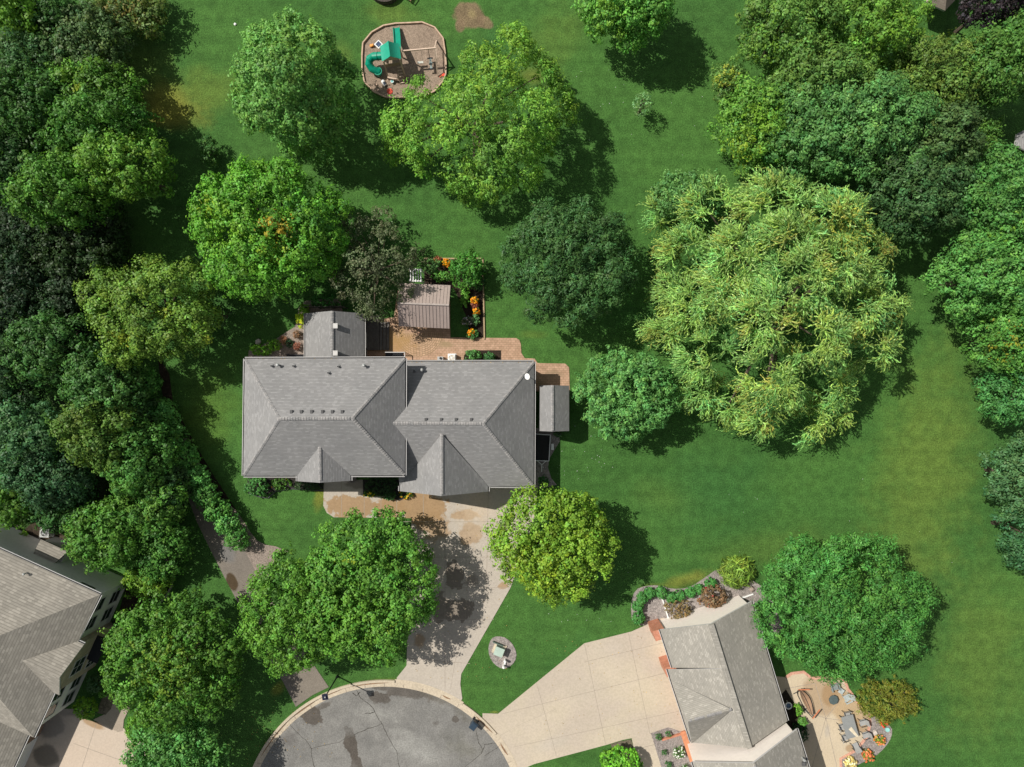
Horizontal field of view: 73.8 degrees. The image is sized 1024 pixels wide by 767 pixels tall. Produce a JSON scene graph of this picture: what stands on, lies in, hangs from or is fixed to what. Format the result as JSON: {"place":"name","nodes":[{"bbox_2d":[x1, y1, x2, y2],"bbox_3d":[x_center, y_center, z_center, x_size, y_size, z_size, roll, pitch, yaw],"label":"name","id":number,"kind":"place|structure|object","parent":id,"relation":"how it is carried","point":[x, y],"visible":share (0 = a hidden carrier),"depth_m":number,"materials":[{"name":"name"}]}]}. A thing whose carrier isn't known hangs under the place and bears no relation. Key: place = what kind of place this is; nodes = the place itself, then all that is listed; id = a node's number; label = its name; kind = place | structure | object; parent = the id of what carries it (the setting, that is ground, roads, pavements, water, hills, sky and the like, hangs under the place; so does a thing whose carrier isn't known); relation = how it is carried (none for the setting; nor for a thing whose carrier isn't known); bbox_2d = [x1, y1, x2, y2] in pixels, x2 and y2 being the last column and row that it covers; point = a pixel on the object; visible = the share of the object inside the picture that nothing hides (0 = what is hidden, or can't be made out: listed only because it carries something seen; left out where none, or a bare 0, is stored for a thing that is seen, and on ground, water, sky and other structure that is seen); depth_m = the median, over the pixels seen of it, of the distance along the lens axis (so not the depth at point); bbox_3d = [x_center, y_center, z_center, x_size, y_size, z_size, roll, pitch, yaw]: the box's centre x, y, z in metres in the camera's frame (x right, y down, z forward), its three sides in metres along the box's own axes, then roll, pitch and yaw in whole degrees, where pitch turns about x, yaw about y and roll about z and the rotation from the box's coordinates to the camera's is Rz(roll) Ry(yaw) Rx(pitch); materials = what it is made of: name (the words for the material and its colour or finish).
{"place":"outdoors","nodes":[
{"label":"outdoors","id":0,"kind":"place"},
{"bbox_2d":[25,709,142,766],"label":"driveway","id":1,"kind":"structure","parent":0,"point":[67,738],"depth_m":69.25,"materials":[{"name":"concrete"}]},
{"bbox_2d":[94,696,127,731],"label":"front walk","id":2,"kind":"structure","parent":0,"point":[113,718],"depth_m":69.25,"materials":[{"name":"concrete"}]},
{"bbox_2d":[177,438,328,705],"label":"path","id":3,"kind":"structure","parent":0,"point":[236,567],"depth_m":69.27,"materials":[{"name":"concrete"}]},
{"bbox_2d":[323,480,399,517],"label":"front walk","id":4,"kind":"structure","parent":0,"point":[340,498],"depth_m":69.26,"materials":[{"name":"concrete"}]},
{"bbox_2d":[260,687,508,766],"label":"road","id":5,"kind":"structure","parent":0,"point":[384,727],"depth_m":69.27,"materials":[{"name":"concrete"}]},
{"bbox_2d":[253,679,517,766],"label":"kerb","id":6,"kind":"structure","parent":5,"relation":"on","point":[424,688],"depth_m":69.25,"materials":[{"name":"concrete"}]},
{"bbox_2d":[397,485,537,699],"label":"driveway","id":7,"kind":"structure","parent":0,"point":[465,593],"depth_m":69.25,"materials":[{"name":"concrete"}]},
{"bbox_2d":[367,290,569,390],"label":"patio","id":8,"kind":"structure","parent":0,"point":[548,373],"depth_m":69.24,"materials":[{"name":"brick"}]},
{"bbox_2d":[367,316,388,349],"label":"deck","id":9,"kind":"structure","parent":8,"relation":"on","point":[378,336],"depth_m":68.74,"materials":[{"name":"grey wood"}]},
{"bbox_2d":[395,332,442,356],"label":"patio arc","id":10,"kind":"object","parent":8,"relation":"on","point":[420,345],"visible":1,"depth_m":69.24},
{"bbox_2d":[397,283,450,328],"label":"gazebo","id":11,"kind":"object","parent":8,"relation":"on","point":[428,307],"visible":0.92,"depth_m":66.05,"materials":[{"name":"brown metal"}]},
{"bbox_2d":[0,0,1023,766],"bbox_3d":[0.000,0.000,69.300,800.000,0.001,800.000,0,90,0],"label":"lawn","id":12,"kind":"structure","parent":0,"point":[686,498],"depth_m":69.30,"materials":[{"name":"green plant"}]},
{"bbox_2d":[0,468,43,531],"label":"broadleaf tree","id":13,"kind":"object","parent":12,"relation":"on","point":[13,504],"visible":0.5,"depth_m":63.99,"materials":[{"name":"green plant"}]},
{"bbox_2d":[0,244,48,337],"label":"broadleaf tree","id":14,"kind":"object","parent":12,"relation":"on","point":[11,269],"visible":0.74,"depth_m":63.91,"materials":[{"name":"green plant"}]},
{"bbox_2d":[0,124,56,217],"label":"broadleaf tree","id":15,"kind":"object","parent":12,"relation":"on","point":[13,144],"visible":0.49,"depth_m":60.91,"materials":[{"name":"green plant"}]},
{"bbox_2d":[0,0,56,51],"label":"broadleaf tree","id":16,"kind":"object","parent":12,"relation":"on","point":[6,8],"visible":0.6,"depth_m":62.73,"materials":[{"name":"green plant"}]},
{"bbox_2d":[0,334,58,418],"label":"broadleaf tree","id":17,"kind":"object","parent":12,"relation":"on","point":[7,391],"visible":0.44,"depth_m":63.31,"materials":[{"name":"green plant"}]},
{"bbox_2d":[0,26,58,107],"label":"broadleaf tree","id":18,"kind":"object","parent":12,"relation":"on","point":[33,53],"visible":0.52,"depth_m":63.04,"materials":[{"name":"green plant"}]},
{"bbox_2d":[0,200,67,263],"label":"broadleaf tree","id":19,"kind":"object","parent":12,"relation":"on","point":[21,240],"visible":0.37,"depth_m":64.00,"materials":[{"name":"green plant"}]},
{"bbox_2d":[0,54,77,157],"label":"broadleaf tree","id":20,"kind":"object","parent":12,"relation":"on","point":[32,114],"visible":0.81,"depth_m":61.21,"materials":[{"name":"green plant"}]},
{"bbox_2d":[0,392,81,493],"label":"broadleaf tree","id":21,"kind":"object","parent":12,"relation":"on","point":[38,426],"visible":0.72,"depth_m":61.77,"materials":[{"name":"green plant"}]},
{"bbox_2d":[11,272,77,337],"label":"broadleaf tree","id":22,"kind":"object","parent":12,"relation":"on","point":[39,294],"visible":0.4,"depth_m":64.81,"materials":[{"name":"green plant"}]},
{"bbox_2d":[0,435,100,515],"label":"broadleaf tree","id":23,"kind":"object","parent":12,"relation":"on","point":[56,491],"visible":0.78,"depth_m":62.58,"materials":[{"name":"green plant"}]},
{"bbox_2d":[15,0,85,52],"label":"broadleaf tree","id":24,"kind":"object","parent":12,"relation":"on","point":[44,6],"visible":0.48,"depth_m":63.48,"materials":[{"name":"green plant"}]},
{"bbox_2d":[0,308,112,396],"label":"broadleaf tree","id":25,"kind":"object","parent":12,"relation":"on","point":[49,330],"visible":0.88,"depth_m":62.37,"materials":[{"name":"green plant"}]},
{"bbox_2d":[20,481,98,536],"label":"broadleaf tree","id":26,"kind":"object","parent":12,"relation":"on","point":[51,519],"visible":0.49,"depth_m":64.91,"materials":[{"name":"green plant"}]},
{"bbox_2d":[0,147,123,233],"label":"broadleaf tree","id":27,"kind":"object","parent":12,"relation":"on","point":[63,184],"visible":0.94,"depth_m":60.40,"materials":[{"name":"green plant"}]},
{"bbox_2d":[0,525,124,766],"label":"house","id":28,"kind":"structure","parent":12,"relation":"on","point":[57,609],"depth_m":63.39,"materials":[{"name":"grey paint"}]},
{"bbox_2d":[39,271,103,318],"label":"broadleaf tree","id":29,"kind":"object","parent":12,"relation":"on","point":[65,306],"visible":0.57,"depth_m":64.80,"materials":[{"name":"green plant"}]},
{"bbox_2d":[18,192,134,287],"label":"broadleaf tree","id":30,"kind":"object","parent":12,"relation":"on","point":[65,259],"visible":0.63,"depth_m":64.30,"materials":[{"name":"green plant"}]},
{"bbox_2d":[36,0,137,90],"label":"broadleaf tree","id":31,"kind":"object","parent":12,"relation":"on","point":[92,15],"visible":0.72,"depth_m":64.13,"materials":[{"name":"green plant"}]},
{"bbox_2d":[33,54,147,125],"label":"broadleaf tree","id":32,"kind":"object","parent":12,"relation":"on","point":[89,69],"visible":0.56,"depth_m":63.08,"materials":[{"name":"green plant"}]},
{"bbox_2d":[41,385,140,477],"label":"broadleaf tree","id":33,"kind":"object","parent":12,"relation":"on","point":[73,444],"visible":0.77,"depth_m":61.95,"materials":[{"name":"green plant"}]},
{"bbox_2d":[37,80,163,164],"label":"broadleaf tree","id":34,"kind":"object","parent":12,"relation":"on","point":[72,114],"visible":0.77,"depth_m":60.81,"materials":[{"name":"green plant"}]},
{"bbox_2d":[59,495,145,574],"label":"broadleaf tree","id":35,"kind":"object","parent":12,"relation":"on","point":[97,545],"visible":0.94,"depth_m":63.85,"materials":[{"name":"green plant"}]},
{"bbox_2d":[54,343,151,426],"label":"broadleaf tree","id":36,"kind":"object","parent":12,"relation":"on","point":[115,383],"visible":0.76,"depth_m":62.41,"materials":[{"name":"green plant"}]},
{"bbox_2d":[72,125,177,205],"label":"broadleaf tree","id":37,"kind":"object","parent":12,"relation":"on","point":[102,152],"visible":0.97,"depth_m":60.57,"materials":[{"name":"green plant"}]},
{"bbox_2d":[83,0,171,41],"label":"broadleaf tree","id":38,"kind":"object","parent":12,"relation":"on","point":[115,9],"visible":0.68,"depth_m":66.45,"materials":[{"name":"green plant"}]},
{"bbox_2d":[96,413,180,502],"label":"broadleaf tree","id":39,"kind":"object","parent":12,"relation":"on","point":[138,458],"visible":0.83,"depth_m":63.46,"materials":[{"name":"green plant"}]},
{"bbox_2d":[118,567,175,600],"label":"broadleaf tree","id":40,"kind":"object","parent":12,"relation":"on","point":[130,576],"visible":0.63,"depth_m":67.28,"materials":[{"name":"green plant"}]},
{"bbox_2d":[72,251,224,372],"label":"maple tree","id":41,"kind":"object","parent":12,"relation":"on","point":[134,317],"visible":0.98,"depth_m":61.61,"materials":[{"name":"green plant"}]},
{"bbox_2d":[108,466,190,544],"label":"broadleaf tree","id":42,"kind":"object","parent":12,"relation":"on","point":[162,519],"visible":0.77,"depth_m":64.29,"materials":[{"name":"green plant"}]},
{"bbox_2d":[124,512,201,587],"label":"broadleaf tree","id":43,"kind":"object","parent":12,"relation":"on","point":[155,571],"visible":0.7,"depth_m":65.72,"materials":[{"name":"green plant"}]},
{"bbox_2d":[142,455,192,513],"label":"broadleaf tree","id":44,"kind":"object","parent":12,"relation":"on","point":[177,475],"visible":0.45,"depth_m":65.36,"materials":[{"name":"green plant"}]},
{"bbox_2d":[97,582,247,736],"bbox_3d":[-31.659,25.829,64.552,14.233,9.597,13.441,0,90,0],"label":"maple tree","id":45,"kind":"object","parent":12,"relation":"on","point":[188,660],"visible":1,"depth_m":62.16,"materials":[{"name":"green plant"}]},
{"bbox_2d":[119,706,236,766],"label":"maple tree","id":46,"kind":"object","parent":12,"relation":"on","point":[149,751],"visible":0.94,"depth_m":63.60,"materials":[{"name":"green plant"}]},
{"bbox_2d":[158,357,235,509],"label":"gravel bed","id":47,"kind":"object","parent":12,"relation":"on","point":[166,386],"visible":0.68,"depth_m":69.26,"materials":[{"name":"gravel"}]},
{"bbox_2d":[189,479,221,509],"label":"hedge bush","id":48,"kind":"object","parent":12,"relation":"on","point":[208,492],"visible":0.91,"depth_m":66.92,"materials":[{"name":"green plant"}]},
{"bbox_2d":[224,500,285,576],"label":"gravel bed","id":49,"kind":"object","parent":12,"relation":"on","point":[257,552],"visible":0.49,"depth_m":69.25,"materials":[{"name":"gravel"}]},
{"bbox_2d":[182,154,354,305],"bbox_3d":[-22.456,-14.093,63.831,15.587,11.002,14.258,0,90,0],"label":"maple tree","id":50,"kind":"object","parent":12,"relation":"on","point":[315,233],"visible":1,"depth_m":60.99,"materials":[{"name":"green plant"}]},
{"bbox_2d":[233,540,341,682],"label":"broadleaf tree","id":51,"kind":"object","parent":12,"relation":"on","point":[274,633],"visible":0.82,"depth_m":62.42,"materials":[{"name":"green plant"}]},
{"bbox_2d":[248,298,342,356],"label":"gravel bed","id":52,"kind":"object","parent":12,"relation":"on","point":[284,350],"visible":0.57,"depth_m":69.27,"materials":[{"name":"gravel"}]},
{"bbox_2d":[226,2,365,168],"bbox_3d":[-20.642,-27.537,62.539,12.998,13.640,12.455,20,90,0],"label":"broadleaf tree","id":53,"kind":"object","parent":12,"relation":"on","point":[299,84],"visible":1,"depth_m":60.43,"materials":[{"name":"green plant"}]},
{"bbox_2d":[296,505,441,669],"bbox_3d":[-13.399,19.204,64.823,13.865,9.005,15.197,0,90,0],"label":"maple tree","id":54,"kind":"object","parent":12,"relation":"on","point":[371,585],"visible":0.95,"depth_m":62.28,"materials":[{"name":"green plant"}]},
{"bbox_2d":[319,205,426,323],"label":"crabapple tree","id":55,"kind":"object","parent":12,"relation":"on","point":[376,271],"visible":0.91,"depth_m":64.61,"materials":[{"name":"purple plant"}]},
{"bbox_2d":[242,311,535,495],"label":"house","id":56,"kind":"structure","parent":12,"relation":"on","point":[428,427],"depth_m":63.00,"materials":[{"name":"grey"}]},
{"bbox_2d":[363,24,444,95],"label":"play area","id":57,"kind":"object","parent":12,"relation":"on","point":[415,36],"visible":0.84,"depth_m":69.25,"materials":[{"name":"sand"}]},
{"bbox_2d":[365,26,405,84],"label":"playset","id":58,"kind":"object","parent":57,"relation":"on","point":[390,53],"visible":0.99,"depth_m":67.56,"materials":[{"name":"plastic"}]},
{"bbox_2d":[424,259,483,337],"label":"garden bed","id":59,"kind":"object","parent":12,"relation":"on","point":[468,310],"visible":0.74,"depth_m":69.27,"materials":[{"name":"soil"}]},
{"bbox_2d":[448,247,486,288],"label":"garden tree","id":60,"kind":"object","parent":59,"relation":"on","point":[468,272],"visible":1,"depth_m":66.42,"materials":[{"name":"green plant"}]},
{"bbox_2d":[375,19,581,210],"bbox_3d":[-2.545,-25.709,62.760,16.608,13.542,17.293,30,90,0],"label":"elm tree","id":61,"kind":"object","parent":12,"relation":"on","point":[524,42],"visible":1,"depth_m":60.96,"materials":[{"name":"green plant"}]},
{"bbox_2d":[488,636,515,667],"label":"gravel island","id":62,"kind":"structure","parent":12,"relation":"on","point":[509,655],"depth_m":69.25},
{"bbox_2d":[535,428,559,488],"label":"gravel bed","id":63,"kind":"object","parent":12,"relation":"on","point":[555,441],"visible":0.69,"depth_m":69.26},
{"bbox_2d":[480,482,622,611],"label":"maple tree","id":64,"kind":"object","parent":12,"relation":"on","point":[548,571],"visible":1,"depth_m":62.09,"materials":[{"name":"green plant"}]},
{"bbox_2d":[539,385,568,430],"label":"garden shed","id":65,"kind":"structure","parent":12,"relation":"on","point":[553,407],"depth_m":65.75,"materials":[{"name":"grey"}]},
{"bbox_2d":[495,191,641,331],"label":"ash tree","id":66,"kind":"object","parent":12,"relation":"on","point":[573,261],"visible":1,"depth_m":61.72,"materials":[{"name":"green plant"}]},
{"bbox_2d":[611,739,636,766],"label":"gravel bed","id":67,"kind":"object","parent":12,"relation":"on","point":[627,743],"visible":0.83,"depth_m":69.26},
{"bbox_2d":[599,744,643,766],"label":"bush","id":68,"kind":"object","parent":67,"relation":"on","point":[633,756],"visible":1,"depth_m":67.19,"materials":[{"name":"green plant"}]},
{"bbox_2d":[570,0,678,54],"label":"maple tree","id":69,"kind":"object","parent":12,"relation":"on","point":[643,20],"visible":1,"depth_m":62.80,"materials":[{"name":"green plant"}]},
{"bbox_2d":[571,344,682,443],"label":"broadleaf tree","id":70,"kind":"object","parent":12,"relation":"on","point":[618,394],"visible":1,"depth_m":63.76,"materials":[{"name":"green plant"}]},
{"bbox_2d":[650,727,691,766],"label":"gravel bed","id":71,"kind":"object","parent":12,"relation":"on","point":[669,745],"visible":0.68,"depth_m":69.25,"materials":[{"name":"gravel"}]},
{"bbox_2d":[649,167,726,224],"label":"broadleaf tree","id":72,"kind":"object","parent":12,"relation":"on","point":[692,175],"visible":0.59,"depth_m":64.33,"materials":[{"name":"green plant"}]},
{"bbox_2d":[631,569,782,637],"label":"gravel bed","id":73,"kind":"object","parent":12,"relation":"on","point":[653,608],"visible":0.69,"depth_m":69.26,"materials":[{"name":"gravel"}]},
{"bbox_2d":[714,553,759,589],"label":"ornamental grass","id":74,"kind":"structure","parent":73,"relation":"on","point":[738,572],"depth_m":68.14,"materials":[{"name":"green plant"}]},
{"bbox_2d":[648,593,809,766],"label":"house","id":75,"kind":"structure","parent":12,"relation":"on","point":[728,696],"depth_m":65.02,"materials":[{"name":"beige"}]},
{"bbox_2d":[709,56,749,104],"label":"broadleaf tree","id":76,"kind":"object","parent":12,"relation":"on","point":[723,88],"visible":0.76,"depth_m":65.47,"materials":[{"name":"green plant"}]},
{"bbox_2d":[703,71,796,180],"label":"broadleaf tree","id":77,"kind":"object","parent":12,"relation":"on","point":[744,105],"visible":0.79,"depth_m":62.10,"materials":[{"name":"green plant"}]},
{"bbox_2d":[632,164,915,451],"bbox_3d":[24.670,-6.871,62.158,26.228,14.946,27.240,0,90,0],"label":"willow tree","id":78,"kind":"object","parent":12,"relation":"on","point":[754,196],"visible":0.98,"depth_m":60.22,"materials":[{"name":"green plant"}]},
{"bbox_2d":[730,0,846,78],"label":"broadleaf tree","id":79,"kind":"object","parent":12,"relation":"on","point":[761,12],"visible":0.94,"depth_m":60.93,"materials":[{"name":"green plant"}]},
{"bbox_2d":[754,68,856,186],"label":"broadleaf tree","id":80,"kind":"object","parent":12,"relation":"on","point":[798,103],"visible":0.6,"depth_m":60.70,"materials":[{"name":"green plant"}]},
{"bbox_2d":[763,32,880,131],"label":"broadleaf tree","id":81,"kind":"object","parent":12,"relation":"on","point":[844,58],"visible":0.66,"depth_m":60.20,"materials":[{"name":"green plant"}]},
{"bbox_2d":[749,528,941,688],"bbox_3d":[30.994,20.967,63.937,17.512,10.894,15.127,0,90,0],"label":"locust tree","id":82,"kind":"object","parent":12,"relation":"on","point":[866,632],"visible":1,"depth_m":61.48,"materials":[{"name":"green plant"}]},
{"bbox_2d":[778,65,943,192],"bbox_3d":[31.799,-23.323,63.146,14.281,12.437,11.247,0,90,0],"label":"broadleaf tree","id":83,"kind":"object","parent":12,"relation":"on","point":[873,130],"visible":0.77,"depth_m":59.47,"materials":[{"name":"green plant"}]},
{"bbox_2d":[842,716,891,766],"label":"gravel bed","id":84,"kind":"object","parent":12,"relation":"on","point":[873,746],"visible":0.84,"depth_m":69.25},
{"bbox_2d":[814,0,936,74],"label":"broadleaf tree","id":85,"kind":"object","parent":12,"relation":"on","point":[902,26],"visible":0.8,"depth_m":60.76,"materials":[{"name":"green plant"}]},
{"bbox_2d":[849,674,923,724],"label":"japanese maple","id":86,"kind":"object","parent":12,"relation":"on","point":[887,696],"visible":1,"depth_m":66.94,"materials":[{"name":"green plant"}]},
{"bbox_2d":[850,149,986,245],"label":"broadleaf tree","id":87,"kind":"object","parent":12,"relation":"on","point":[929,188],"visible":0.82,"depth_m":60.58,"materials":[{"name":"green plant"}]},
{"bbox_2d":[876,29,988,121],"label":"broadleaf tree","id":88,"kind":"object","parent":12,"relation":"on","point":[949,58],"visible":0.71,"depth_m":61.08,"materials":[{"name":"green plant"}]},
{"bbox_2d":[880,94,991,181],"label":"broadleaf tree","id":89,"kind":"object","parent":12,"relation":"on","point":[963,120],"visible":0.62,"depth_m":59.85,"materials":[{"name":"green plant"}]},
{"bbox_2d":[918,20,1023,114],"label":"broadleaf tree","id":90,"kind":"object","parent":12,"relation":"on","point":[1002,81],"visible":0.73,"depth_m":60.75,"materials":[{"name":"green plant"}]},
{"bbox_2d":[919,226,1023,329],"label":"broadleaf tree","id":91,"kind":"object","parent":12,"relation":"on","point":[1001,255],"visible":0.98,"depth_m":61.03,"materials":[{"name":"green plant"}]},
{"bbox_2d":[941,138,1023,259],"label":"broadleaf tree","id":92,"kind":"object","parent":12,"relation":"on","point":[985,201],"visible":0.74,"depth_m":60.62,"materials":[{"name":"green plant"}]},
{"bbox_2d":[960,111,1006,150],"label":"broadleaf tree","id":93,"kind":"object","parent":12,"relation":"on","point":[991,129],"visible":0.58,"depth_m":64.33,"materials":[{"name":"green plant"}]},
{"bbox_2d":[953,0,1023,33],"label":"purple beech","id":94,"kind":"object","parent":12,"relation":"on","point":[979,9],"visible":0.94,"depth_m":63.32,"materials":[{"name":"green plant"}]},
{"bbox_2d":[957,297,1023,386],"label":"broadleaf tree","id":95,"kind":"object","parent":12,"relation":"on","point":[1015,360],"visible":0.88,"depth_m":62.23,"materials":[{"name":"green plant"}]},
{"bbox_2d":[970,360,1023,430],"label":"broadleaf tree","id":96,"kind":"object","parent":12,"relation":"on","point":[1003,391],"visible":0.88,"depth_m":64.26,"materials":[{"name":"green plant"}]},
{"bbox_2d":[977,430,1023,516],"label":"broadleaf tree","id":97,"kind":"object","parent":12,"relation":"on","point":[1006,480],"visible":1,"depth_m":63.98,"materials":[{"name":"green plant"}]},
{"bbox_2d":[984,7,1023,87],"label":"broadleaf tree","id":98,"kind":"object","parent":12,"relation":"on","point":[1018,25],"visible":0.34,"depth_m":61.64,"materials":[{"name":"green plant"}]},
{"bbox_2d":[989,498,1023,572],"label":"broadleaf tree","id":99,"kind":"object","parent":12,"relation":"on","point":[1018,552],"visible":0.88,"depth_m":64.56,"materials":[{"name":"green plant"}]},
{"bbox_2d":[482,618,696,766],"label":"driveway","id":100,"kind":"structure","parent":0,"point":[598,700],"depth_m":69.25,"materials":[{"name":"concrete"}]},
{"bbox_2d":[632,734,660,766],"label":"front walk","id":101,"kind":"structure","parent":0,"point":[644,746],"depth_m":69.25,"materials":[{"name":"concrete"}]},
{"bbox_2d":[776,673,868,766],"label":"patio","id":102,"kind":"structure","parent":0,"point":[824,745],"depth_m":69.25,"materials":[{"name":"concrete"}]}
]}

